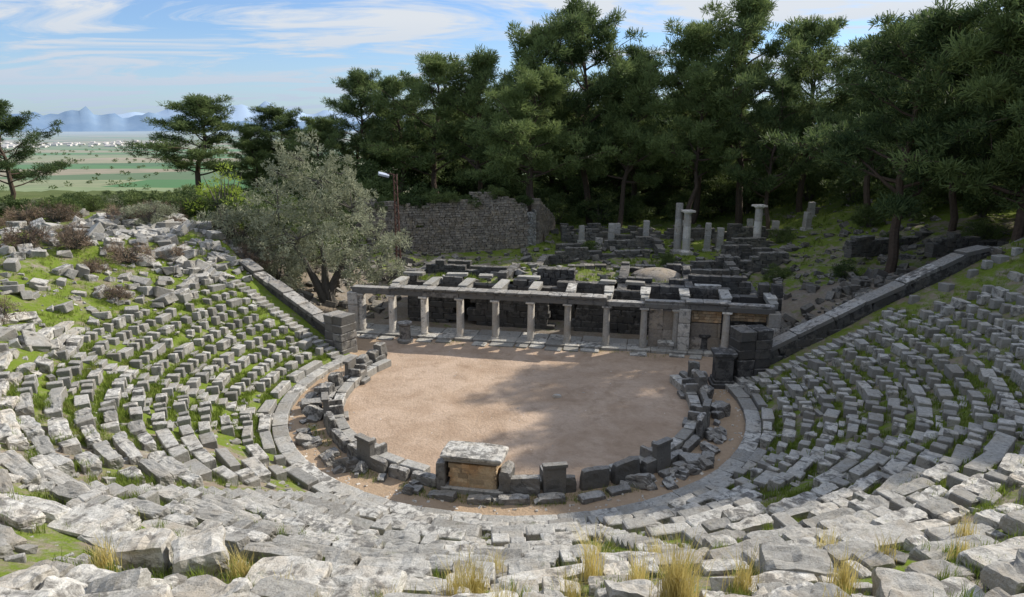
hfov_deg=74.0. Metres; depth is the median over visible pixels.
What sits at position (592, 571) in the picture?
dry grass tuft
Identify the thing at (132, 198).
bush
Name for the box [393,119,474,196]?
pine tree
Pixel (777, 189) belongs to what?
pine tree
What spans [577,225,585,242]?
broken pillar
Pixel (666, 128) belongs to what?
pine tree
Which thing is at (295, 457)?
walkway kerb
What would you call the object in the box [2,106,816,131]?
mountain range
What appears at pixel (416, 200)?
wall plant
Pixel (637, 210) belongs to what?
bush
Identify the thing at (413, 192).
bush
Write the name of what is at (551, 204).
bush
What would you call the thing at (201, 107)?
pine tree
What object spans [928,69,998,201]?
pine tree
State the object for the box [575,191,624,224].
bush
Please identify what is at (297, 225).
bush
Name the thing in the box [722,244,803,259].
ruined wall
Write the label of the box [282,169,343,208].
bush
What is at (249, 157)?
pine tree
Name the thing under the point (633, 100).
pine tree
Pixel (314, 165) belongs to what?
bush
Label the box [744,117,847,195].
pine tree
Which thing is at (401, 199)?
wall plant
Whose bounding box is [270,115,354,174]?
pine tree
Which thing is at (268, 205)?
bush
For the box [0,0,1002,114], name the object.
sky
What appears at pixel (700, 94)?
pine tree
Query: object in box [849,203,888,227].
bush
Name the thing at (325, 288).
olive tree
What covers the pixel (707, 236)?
broken pillar
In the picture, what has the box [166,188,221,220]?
bush
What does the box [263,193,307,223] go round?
bush
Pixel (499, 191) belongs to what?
wall plant
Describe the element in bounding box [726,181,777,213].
bush
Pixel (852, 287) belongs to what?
dark rubble
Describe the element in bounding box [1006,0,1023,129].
pine tree
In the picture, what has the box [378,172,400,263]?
floodlight mast
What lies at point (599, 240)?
broken pillar
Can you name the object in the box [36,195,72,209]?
bush
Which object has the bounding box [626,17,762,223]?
pine tree
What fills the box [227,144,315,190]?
pine tree
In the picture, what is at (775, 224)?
broken pillar
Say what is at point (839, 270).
bush
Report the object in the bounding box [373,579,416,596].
dry grass tuft
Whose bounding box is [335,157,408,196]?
bush
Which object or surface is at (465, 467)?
stone altar
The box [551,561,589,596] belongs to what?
dry grass tuft
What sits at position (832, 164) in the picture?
pine tree
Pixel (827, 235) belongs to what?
ruined wall
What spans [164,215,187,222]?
brown shrub
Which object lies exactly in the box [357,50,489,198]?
pine tree
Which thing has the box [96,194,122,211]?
bush
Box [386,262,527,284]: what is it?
ruined wall
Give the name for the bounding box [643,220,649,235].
broken pillar
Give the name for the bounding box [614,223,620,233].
broken pillar
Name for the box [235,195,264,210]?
bush
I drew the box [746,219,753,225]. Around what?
broken pillar
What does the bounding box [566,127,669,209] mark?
pine tree
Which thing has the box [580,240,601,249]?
bush
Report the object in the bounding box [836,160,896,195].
bush
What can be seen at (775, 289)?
corner pillars
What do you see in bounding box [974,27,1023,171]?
pine tree
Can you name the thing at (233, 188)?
lime shrub
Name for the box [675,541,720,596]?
dry grass tuft
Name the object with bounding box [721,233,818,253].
ruined wall
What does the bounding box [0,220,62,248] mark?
brown shrub
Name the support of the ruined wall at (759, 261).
on the ground at (418, 401)
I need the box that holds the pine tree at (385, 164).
[343,126,420,190]
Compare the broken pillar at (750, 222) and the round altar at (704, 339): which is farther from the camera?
the broken pillar at (750, 222)
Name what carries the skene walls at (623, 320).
on the ground at (418, 401)
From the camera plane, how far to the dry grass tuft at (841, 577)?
10.02 m
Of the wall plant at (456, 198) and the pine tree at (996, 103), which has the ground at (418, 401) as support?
the pine tree at (996, 103)
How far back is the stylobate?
39.70 m
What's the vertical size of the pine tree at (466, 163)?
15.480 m
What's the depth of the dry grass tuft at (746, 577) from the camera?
10.27 m
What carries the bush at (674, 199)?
on the ground at (418, 401)
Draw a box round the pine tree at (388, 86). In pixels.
[355,75,444,194]
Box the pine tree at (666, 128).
[606,89,757,189]
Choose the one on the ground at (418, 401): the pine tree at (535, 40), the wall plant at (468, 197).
the pine tree at (535, 40)
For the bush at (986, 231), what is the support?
on the ground at (418, 401)
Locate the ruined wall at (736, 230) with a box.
[726,223,812,240]
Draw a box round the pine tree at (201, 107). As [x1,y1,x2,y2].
[115,93,252,192]
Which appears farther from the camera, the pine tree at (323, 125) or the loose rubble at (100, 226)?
the pine tree at (323, 125)
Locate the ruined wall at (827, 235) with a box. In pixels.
[823,233,833,237]
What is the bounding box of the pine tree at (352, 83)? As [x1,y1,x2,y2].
[318,66,383,167]
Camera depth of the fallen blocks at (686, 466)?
24.76 m
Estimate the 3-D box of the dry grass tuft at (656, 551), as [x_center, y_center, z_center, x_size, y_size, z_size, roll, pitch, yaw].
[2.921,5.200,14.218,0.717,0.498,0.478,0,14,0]
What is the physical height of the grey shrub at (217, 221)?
3.599 m
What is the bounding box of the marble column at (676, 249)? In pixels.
[669,203,682,253]
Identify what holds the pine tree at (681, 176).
on the ground at (418, 401)
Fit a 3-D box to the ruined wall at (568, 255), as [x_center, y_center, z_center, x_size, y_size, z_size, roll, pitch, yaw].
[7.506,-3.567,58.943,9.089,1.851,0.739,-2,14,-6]
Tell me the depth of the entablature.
38.54 m
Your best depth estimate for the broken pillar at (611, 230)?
64.20 m
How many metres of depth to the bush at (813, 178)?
74.11 m
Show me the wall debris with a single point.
(533, 270)
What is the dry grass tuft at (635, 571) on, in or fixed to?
on the ground at (418, 401)
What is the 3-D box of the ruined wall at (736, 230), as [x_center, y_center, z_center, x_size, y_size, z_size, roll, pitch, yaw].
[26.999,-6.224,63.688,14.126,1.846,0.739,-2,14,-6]
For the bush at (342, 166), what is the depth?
71.89 m
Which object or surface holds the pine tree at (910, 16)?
on the ground at (418, 401)
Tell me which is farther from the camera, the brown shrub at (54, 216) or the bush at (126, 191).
the bush at (126, 191)
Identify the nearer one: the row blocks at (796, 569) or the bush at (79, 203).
the row blocks at (796, 569)
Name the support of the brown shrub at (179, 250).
on the ground at (418, 401)
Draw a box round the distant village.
[0,140,153,147]
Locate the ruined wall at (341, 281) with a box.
[337,238,376,288]
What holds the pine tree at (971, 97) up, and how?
on the ground at (418, 401)
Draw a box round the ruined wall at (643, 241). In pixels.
[555,236,664,250]
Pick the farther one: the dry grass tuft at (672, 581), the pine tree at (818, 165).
the pine tree at (818, 165)
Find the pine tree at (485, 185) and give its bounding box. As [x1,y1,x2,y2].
[467,126,522,191]
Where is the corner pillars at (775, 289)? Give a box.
[756,282,782,325]
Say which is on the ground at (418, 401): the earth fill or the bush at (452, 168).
the bush at (452, 168)
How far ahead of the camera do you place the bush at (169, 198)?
50.70 m
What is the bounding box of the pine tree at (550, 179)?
[479,95,604,197]
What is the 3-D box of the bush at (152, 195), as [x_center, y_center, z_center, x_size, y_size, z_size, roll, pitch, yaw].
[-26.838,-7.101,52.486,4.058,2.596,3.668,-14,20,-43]
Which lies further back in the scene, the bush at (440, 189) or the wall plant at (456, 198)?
the bush at (440, 189)
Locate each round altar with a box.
[397,320,412,343]
[698,334,710,350]
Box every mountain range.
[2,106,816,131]
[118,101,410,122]
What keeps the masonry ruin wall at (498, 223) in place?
on the ground at (418, 401)
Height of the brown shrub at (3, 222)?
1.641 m
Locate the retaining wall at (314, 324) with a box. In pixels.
[244,268,324,336]
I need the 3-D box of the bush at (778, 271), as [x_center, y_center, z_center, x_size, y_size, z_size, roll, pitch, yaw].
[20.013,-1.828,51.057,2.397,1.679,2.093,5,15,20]
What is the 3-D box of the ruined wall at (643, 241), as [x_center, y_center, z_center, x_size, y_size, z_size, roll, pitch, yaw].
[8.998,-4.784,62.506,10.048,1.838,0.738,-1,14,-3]
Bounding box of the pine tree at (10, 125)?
[0,99,78,207]
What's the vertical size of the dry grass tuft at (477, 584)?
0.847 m
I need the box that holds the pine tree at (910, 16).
[891,6,961,158]
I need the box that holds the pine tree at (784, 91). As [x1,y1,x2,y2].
[720,74,831,228]
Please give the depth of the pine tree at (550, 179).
90.30 m
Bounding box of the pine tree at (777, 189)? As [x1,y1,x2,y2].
[709,115,805,206]
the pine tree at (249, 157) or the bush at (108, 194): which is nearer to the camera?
the bush at (108, 194)
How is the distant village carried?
on the ground at (418, 401)
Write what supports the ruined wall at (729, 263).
on the ground at (418, 401)
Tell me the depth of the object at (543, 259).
55.40 m
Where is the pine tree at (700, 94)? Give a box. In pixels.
[645,54,752,219]
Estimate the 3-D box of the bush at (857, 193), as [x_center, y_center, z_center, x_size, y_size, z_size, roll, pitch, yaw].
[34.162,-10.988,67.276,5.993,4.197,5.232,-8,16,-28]
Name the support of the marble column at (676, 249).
on the ground at (418, 401)
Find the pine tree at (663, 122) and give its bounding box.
[587,98,716,202]
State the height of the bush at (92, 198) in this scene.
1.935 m
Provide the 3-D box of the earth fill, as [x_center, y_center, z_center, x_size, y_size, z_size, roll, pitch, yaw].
[4.551,-1.008,44.490,21.000,1.325,5.700,3,15,11]
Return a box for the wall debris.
[431,263,680,285]
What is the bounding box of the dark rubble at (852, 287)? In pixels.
[294,194,1023,333]
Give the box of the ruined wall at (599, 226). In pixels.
[560,223,636,233]
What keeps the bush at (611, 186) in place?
on the ground at (418, 401)
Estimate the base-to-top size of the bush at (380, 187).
5.531 m
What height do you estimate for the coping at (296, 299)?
3.111 m
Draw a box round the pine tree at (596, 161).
[546,116,626,192]
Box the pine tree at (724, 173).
[689,109,778,194]
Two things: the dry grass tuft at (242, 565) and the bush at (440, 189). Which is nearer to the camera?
the dry grass tuft at (242, 565)
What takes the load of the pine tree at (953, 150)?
on the ground at (418, 401)
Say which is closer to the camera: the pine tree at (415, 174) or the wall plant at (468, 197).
the wall plant at (468, 197)
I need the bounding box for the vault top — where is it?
[632,267,681,282]
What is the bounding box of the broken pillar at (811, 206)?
[807,202,815,216]
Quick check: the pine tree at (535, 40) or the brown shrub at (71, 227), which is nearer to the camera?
the brown shrub at (71, 227)
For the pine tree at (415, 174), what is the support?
on the ground at (418, 401)
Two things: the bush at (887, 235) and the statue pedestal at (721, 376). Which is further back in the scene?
the bush at (887, 235)
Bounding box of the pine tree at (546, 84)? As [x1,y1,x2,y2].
[463,58,621,241]
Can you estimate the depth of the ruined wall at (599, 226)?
70.74 m
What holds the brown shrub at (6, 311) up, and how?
on the ground at (418, 401)
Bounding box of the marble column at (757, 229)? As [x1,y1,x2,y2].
[751,204,767,236]
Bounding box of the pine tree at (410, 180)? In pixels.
[361,118,429,192]
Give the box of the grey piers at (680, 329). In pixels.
[347,290,781,350]
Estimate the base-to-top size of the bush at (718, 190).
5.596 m
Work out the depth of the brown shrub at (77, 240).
35.70 m
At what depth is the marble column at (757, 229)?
59.94 m
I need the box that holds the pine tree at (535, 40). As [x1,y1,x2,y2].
[479,12,603,211]
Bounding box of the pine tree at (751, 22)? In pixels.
[664,0,815,224]
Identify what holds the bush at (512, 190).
on the ground at (418, 401)
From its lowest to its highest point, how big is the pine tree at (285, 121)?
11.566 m
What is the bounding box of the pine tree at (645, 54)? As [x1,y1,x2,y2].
[576,43,703,206]
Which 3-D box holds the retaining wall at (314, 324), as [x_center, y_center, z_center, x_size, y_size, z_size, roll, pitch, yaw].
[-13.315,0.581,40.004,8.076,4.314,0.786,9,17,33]
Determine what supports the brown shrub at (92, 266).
on the ground at (418, 401)
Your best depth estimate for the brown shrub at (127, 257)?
36.57 m
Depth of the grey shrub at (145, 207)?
42.79 m
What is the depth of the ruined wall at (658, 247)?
61.17 m
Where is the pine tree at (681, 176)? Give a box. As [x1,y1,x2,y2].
[621,116,736,209]
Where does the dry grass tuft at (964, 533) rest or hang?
on the ground at (418, 401)
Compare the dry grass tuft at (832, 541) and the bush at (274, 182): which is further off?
the bush at (274, 182)
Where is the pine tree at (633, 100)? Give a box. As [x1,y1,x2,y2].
[572,51,676,226]
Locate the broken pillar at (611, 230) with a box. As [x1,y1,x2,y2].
[608,223,614,239]
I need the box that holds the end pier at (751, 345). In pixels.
[728,324,773,380]
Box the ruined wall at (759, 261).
[663,251,788,272]
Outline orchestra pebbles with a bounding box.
[288,351,742,513]
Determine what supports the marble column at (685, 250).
on the ground at (418, 401)
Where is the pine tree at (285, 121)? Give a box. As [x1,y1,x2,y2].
[224,102,321,176]
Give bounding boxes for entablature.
[350,284,775,314]
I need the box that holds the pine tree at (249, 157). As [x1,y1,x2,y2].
[227,122,291,190]
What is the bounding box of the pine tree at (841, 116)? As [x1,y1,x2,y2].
[812,91,874,166]
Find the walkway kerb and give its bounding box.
[272,354,760,523]
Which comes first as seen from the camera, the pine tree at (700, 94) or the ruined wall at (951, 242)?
the ruined wall at (951, 242)
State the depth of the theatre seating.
21.06 m
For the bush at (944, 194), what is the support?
on the ground at (418, 401)
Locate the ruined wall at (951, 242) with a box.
[924,232,1006,257]
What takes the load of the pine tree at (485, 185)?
on the ground at (418, 401)
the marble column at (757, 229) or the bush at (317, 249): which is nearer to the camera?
the bush at (317, 249)
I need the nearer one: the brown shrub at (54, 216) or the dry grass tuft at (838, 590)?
the dry grass tuft at (838, 590)
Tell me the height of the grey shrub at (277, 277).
4.446 m
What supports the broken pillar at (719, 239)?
on the ground at (418, 401)
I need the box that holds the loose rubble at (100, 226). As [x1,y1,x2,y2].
[0,208,1023,596]
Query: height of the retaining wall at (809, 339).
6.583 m
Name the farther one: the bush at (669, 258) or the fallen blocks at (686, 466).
the bush at (669, 258)
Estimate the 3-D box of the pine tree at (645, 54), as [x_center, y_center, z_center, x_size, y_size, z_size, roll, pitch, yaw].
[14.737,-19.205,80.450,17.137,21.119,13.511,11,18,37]
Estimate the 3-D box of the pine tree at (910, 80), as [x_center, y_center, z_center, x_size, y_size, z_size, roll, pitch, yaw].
[36.330,-16.494,59.750,14.043,17.151,10.299,11,18,37]
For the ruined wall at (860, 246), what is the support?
on the ground at (418, 401)
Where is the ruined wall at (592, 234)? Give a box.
[561,225,726,242]
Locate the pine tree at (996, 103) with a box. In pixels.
[978,10,1013,123]
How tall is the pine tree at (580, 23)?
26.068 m
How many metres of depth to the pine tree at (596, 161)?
94.50 m
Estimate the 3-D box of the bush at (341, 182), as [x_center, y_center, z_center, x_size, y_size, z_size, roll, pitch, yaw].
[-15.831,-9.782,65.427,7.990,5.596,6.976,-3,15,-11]
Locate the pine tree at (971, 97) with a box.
[935,85,1004,115]
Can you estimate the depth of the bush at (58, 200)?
46.54 m
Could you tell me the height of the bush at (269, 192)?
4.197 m
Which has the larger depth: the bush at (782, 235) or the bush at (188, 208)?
the bush at (782, 235)
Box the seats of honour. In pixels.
[317,342,713,495]
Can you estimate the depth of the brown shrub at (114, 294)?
32.78 m
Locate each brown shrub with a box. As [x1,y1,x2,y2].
[0,218,10,227]
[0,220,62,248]
[0,295,31,323]
[1,201,50,223]
[19,199,88,221]
[46,227,97,249]
[48,208,81,221]
[49,218,88,235]
[73,255,110,274]
[84,283,139,301]
[100,238,158,264]
[102,201,150,220]
[137,199,178,217]
[152,241,188,259]
[164,197,210,219]
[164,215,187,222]
[229,241,282,268]
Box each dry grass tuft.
[81,528,124,572]
[217,541,253,581]
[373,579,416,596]
[425,543,482,595]
[444,544,502,593]
[478,573,534,596]
[483,546,508,575]
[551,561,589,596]
[573,518,621,585]
[623,542,666,584]
[638,523,717,596]
[640,531,667,552]
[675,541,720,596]
[721,539,770,594]
[810,525,850,548]
[819,578,873,596]
[826,540,879,594]
[868,531,903,563]
[941,533,980,559]
[948,512,981,535]
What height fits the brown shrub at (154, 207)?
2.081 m
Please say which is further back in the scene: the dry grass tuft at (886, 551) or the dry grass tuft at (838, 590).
the dry grass tuft at (886, 551)
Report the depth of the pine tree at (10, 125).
53.84 m
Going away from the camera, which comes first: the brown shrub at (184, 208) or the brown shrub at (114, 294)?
the brown shrub at (114, 294)
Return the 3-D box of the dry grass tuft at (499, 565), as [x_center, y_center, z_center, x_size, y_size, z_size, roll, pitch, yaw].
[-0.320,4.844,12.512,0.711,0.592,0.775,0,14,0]
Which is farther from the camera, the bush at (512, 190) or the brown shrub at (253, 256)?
the bush at (512, 190)
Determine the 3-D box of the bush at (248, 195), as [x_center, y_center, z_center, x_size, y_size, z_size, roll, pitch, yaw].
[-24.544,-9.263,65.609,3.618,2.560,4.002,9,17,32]
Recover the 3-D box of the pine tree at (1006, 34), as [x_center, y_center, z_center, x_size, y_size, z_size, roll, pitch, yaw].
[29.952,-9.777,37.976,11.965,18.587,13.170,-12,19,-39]
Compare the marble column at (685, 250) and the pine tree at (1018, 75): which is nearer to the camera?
the pine tree at (1018, 75)
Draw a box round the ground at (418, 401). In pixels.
[0,131,1023,596]
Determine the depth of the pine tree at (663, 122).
93.65 m
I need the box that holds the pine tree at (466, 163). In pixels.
[406,105,510,193]
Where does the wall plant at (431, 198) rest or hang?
on the masonry ruin wall at (498, 223)
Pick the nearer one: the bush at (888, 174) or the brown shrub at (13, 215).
the brown shrub at (13, 215)
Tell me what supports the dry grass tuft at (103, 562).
on the ground at (418, 401)
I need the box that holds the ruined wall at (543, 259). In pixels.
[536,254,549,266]
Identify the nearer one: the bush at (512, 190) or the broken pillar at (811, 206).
the broken pillar at (811, 206)
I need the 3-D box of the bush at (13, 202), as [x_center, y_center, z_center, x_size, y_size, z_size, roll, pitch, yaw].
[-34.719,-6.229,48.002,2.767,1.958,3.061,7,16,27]
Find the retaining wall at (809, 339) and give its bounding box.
[770,252,990,365]
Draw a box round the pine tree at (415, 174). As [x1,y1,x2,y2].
[396,143,430,187]
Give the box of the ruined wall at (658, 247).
[649,234,665,256]
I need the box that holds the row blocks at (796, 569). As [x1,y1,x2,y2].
[0,309,1023,596]
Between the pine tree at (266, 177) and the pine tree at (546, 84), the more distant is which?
the pine tree at (266, 177)
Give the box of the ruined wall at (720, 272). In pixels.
[581,263,729,275]
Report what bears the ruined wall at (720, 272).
on the ground at (418, 401)
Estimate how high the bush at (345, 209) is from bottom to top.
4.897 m
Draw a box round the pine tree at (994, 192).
[961,177,1019,204]
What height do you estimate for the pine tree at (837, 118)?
16.727 m
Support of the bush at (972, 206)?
on the ground at (418, 401)
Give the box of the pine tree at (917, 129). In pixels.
[759,0,1023,272]
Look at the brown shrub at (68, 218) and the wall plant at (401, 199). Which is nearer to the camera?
the brown shrub at (68, 218)
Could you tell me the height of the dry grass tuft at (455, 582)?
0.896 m
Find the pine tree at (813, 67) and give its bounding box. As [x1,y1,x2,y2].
[755,13,881,212]
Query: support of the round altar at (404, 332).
on the ground at (418, 401)
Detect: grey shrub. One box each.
[111,200,179,225]
[189,202,281,245]
[235,227,319,282]
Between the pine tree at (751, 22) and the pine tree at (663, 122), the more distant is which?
the pine tree at (663, 122)
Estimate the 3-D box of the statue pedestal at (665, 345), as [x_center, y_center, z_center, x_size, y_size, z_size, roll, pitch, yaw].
[8.599,2.685,38.143,0.947,0.664,0.948,3,15,11]
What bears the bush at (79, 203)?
on the ground at (418, 401)
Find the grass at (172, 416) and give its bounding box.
[0,192,1023,596]
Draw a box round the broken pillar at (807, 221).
[800,212,812,230]
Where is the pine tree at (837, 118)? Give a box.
[810,22,939,217]
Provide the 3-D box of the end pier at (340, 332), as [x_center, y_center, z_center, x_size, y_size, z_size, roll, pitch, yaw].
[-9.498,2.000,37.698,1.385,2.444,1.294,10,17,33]
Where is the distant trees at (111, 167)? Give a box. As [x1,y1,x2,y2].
[0,142,255,190]
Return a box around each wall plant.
[369,196,390,210]
[391,194,412,207]
[407,195,430,209]
[421,189,445,203]
[442,192,461,202]
[460,192,484,207]
[481,184,508,198]
[512,194,533,207]
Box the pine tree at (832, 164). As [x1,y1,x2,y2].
[825,109,897,183]
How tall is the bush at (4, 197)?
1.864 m
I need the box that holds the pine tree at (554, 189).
[516,121,615,207]
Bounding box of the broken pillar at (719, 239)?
[714,227,724,250]
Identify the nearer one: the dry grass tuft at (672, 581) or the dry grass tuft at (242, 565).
the dry grass tuft at (672, 581)
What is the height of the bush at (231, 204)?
3.896 m
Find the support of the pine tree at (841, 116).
on the ground at (418, 401)
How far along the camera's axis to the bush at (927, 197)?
55.90 m
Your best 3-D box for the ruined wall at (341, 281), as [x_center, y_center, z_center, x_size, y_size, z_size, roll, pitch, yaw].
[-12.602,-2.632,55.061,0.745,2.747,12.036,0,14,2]
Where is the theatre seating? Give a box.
[0,247,1023,585]
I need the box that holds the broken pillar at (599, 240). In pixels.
[595,237,602,246]
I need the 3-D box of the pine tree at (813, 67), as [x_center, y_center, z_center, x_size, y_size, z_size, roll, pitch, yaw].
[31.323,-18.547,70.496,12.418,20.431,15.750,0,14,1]
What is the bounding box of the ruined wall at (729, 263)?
[717,254,740,275]
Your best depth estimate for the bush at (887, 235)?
50.33 m
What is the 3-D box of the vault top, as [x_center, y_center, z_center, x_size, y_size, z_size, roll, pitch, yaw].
[9.683,-1.619,45.521,3.800,0.850,3.200,0,14,0]
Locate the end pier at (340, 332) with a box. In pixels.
[323,310,357,354]
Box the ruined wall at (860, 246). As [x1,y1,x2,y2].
[844,231,934,257]
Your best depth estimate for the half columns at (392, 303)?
39.90 m
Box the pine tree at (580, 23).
[543,0,648,223]
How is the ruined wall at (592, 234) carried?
on the ground at (418, 401)
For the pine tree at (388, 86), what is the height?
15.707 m
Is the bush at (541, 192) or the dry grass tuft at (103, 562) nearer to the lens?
the dry grass tuft at (103, 562)
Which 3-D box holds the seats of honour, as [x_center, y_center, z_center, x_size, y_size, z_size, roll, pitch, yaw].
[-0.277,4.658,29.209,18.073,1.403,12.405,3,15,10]
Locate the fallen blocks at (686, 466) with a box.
[295,386,730,504]
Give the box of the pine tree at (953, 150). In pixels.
[872,9,1019,231]
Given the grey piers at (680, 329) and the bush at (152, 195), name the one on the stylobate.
the grey piers at (680, 329)
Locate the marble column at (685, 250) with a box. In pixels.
[678,209,695,255]
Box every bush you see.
[0,195,23,207]
[0,197,40,216]
[27,195,82,220]
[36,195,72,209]
[51,194,87,209]
[72,191,108,210]
[73,190,110,211]
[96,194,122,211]
[102,192,122,206]
[104,191,158,210]
[109,191,147,205]
[111,189,148,206]
[133,190,173,205]
[151,184,216,209]
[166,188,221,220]
[181,185,226,199]
[189,197,267,241]
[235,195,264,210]
[244,191,270,203]
[249,194,279,207]
[251,199,296,233]
[255,179,306,209]
[256,176,286,192]
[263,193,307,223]
[266,204,319,244]
[277,214,345,264]
[278,153,364,193]
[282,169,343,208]
[297,187,361,233]
[300,208,364,248]
[313,153,372,189]
[317,168,382,212]
[325,174,404,222]
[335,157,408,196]
[398,181,437,204]
[421,185,465,225]
[424,159,477,196]
[487,175,533,200]
[508,182,561,205]
[543,192,582,224]
[561,181,608,215]
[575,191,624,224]
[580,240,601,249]
[592,179,619,212]
[616,195,654,221]
[654,252,677,265]
[659,188,710,222]
[700,173,735,212]
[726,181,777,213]
[762,263,793,282]
[766,226,797,244]
[777,158,844,202]
[818,167,882,206]
[829,259,865,278]
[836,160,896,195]
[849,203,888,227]
[871,182,948,222]
[880,231,903,245]
[924,178,970,203]
[957,188,1007,217]
[960,217,1008,239]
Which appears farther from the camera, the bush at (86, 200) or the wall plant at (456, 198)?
the wall plant at (456, 198)
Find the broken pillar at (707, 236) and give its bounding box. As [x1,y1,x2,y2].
[702,222,711,251]
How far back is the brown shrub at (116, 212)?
43.12 m
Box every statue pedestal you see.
[657,339,673,350]
[708,347,737,388]
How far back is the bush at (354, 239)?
55.16 m
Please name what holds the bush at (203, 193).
on the ground at (418, 401)
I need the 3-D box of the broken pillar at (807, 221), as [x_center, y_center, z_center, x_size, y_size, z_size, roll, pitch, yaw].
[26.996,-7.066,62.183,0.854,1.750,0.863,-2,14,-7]
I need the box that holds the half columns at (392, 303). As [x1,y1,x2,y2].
[386,294,732,346]
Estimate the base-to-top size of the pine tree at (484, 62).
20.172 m
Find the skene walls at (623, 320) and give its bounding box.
[406,259,758,339]
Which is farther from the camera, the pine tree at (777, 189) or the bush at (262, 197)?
the pine tree at (777, 189)
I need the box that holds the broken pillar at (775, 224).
[771,220,779,229]
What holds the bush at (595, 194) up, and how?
on the ground at (418, 401)
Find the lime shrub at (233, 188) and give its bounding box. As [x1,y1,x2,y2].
[183,162,257,230]
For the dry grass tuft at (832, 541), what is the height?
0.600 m
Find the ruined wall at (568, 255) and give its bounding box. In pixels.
[548,247,649,264]
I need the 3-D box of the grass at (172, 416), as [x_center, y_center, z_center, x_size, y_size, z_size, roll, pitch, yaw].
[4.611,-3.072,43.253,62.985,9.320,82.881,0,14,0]
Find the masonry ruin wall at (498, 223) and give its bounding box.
[348,192,554,253]
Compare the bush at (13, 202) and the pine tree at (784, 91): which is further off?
the pine tree at (784, 91)
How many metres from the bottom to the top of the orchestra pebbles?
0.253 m
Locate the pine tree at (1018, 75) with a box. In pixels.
[962,54,1023,211]
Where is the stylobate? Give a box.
[356,323,720,359]
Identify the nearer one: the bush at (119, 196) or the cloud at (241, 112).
the bush at (119, 196)
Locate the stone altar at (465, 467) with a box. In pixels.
[436,440,514,497]
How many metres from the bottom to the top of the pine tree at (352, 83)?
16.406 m
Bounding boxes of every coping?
[239,258,324,326]
[770,245,1002,351]
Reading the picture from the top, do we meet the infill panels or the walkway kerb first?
the infill panels
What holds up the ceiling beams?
on the skene walls at (623, 320)
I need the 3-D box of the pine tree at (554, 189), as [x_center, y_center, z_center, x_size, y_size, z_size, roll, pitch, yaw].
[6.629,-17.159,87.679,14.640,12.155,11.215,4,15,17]
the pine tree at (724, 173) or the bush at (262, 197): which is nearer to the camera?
the bush at (262, 197)
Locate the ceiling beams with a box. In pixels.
[390,271,778,309]
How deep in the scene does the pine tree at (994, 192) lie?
49.45 m
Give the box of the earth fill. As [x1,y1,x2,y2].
[421,265,681,282]
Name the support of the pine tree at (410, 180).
on the ground at (418, 401)
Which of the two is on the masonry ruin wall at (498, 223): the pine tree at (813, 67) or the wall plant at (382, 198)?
the wall plant at (382, 198)
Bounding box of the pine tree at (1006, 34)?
[887,0,1023,242]
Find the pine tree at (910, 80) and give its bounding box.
[856,11,947,158]
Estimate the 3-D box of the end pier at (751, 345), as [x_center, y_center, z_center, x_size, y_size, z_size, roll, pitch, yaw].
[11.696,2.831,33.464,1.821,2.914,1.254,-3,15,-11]
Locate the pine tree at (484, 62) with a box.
[402,44,518,191]
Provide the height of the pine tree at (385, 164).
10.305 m
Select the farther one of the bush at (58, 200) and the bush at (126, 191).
the bush at (126, 191)
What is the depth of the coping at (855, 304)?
33.86 m
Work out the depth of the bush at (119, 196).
56.38 m
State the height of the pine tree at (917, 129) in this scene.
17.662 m
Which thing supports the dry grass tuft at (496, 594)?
on the ground at (418, 401)
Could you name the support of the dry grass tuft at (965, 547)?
on the ground at (418, 401)
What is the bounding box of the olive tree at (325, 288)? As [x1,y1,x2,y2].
[223,130,412,306]
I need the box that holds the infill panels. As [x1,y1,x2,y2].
[648,309,767,349]
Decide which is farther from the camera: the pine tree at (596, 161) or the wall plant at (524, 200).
the pine tree at (596, 161)

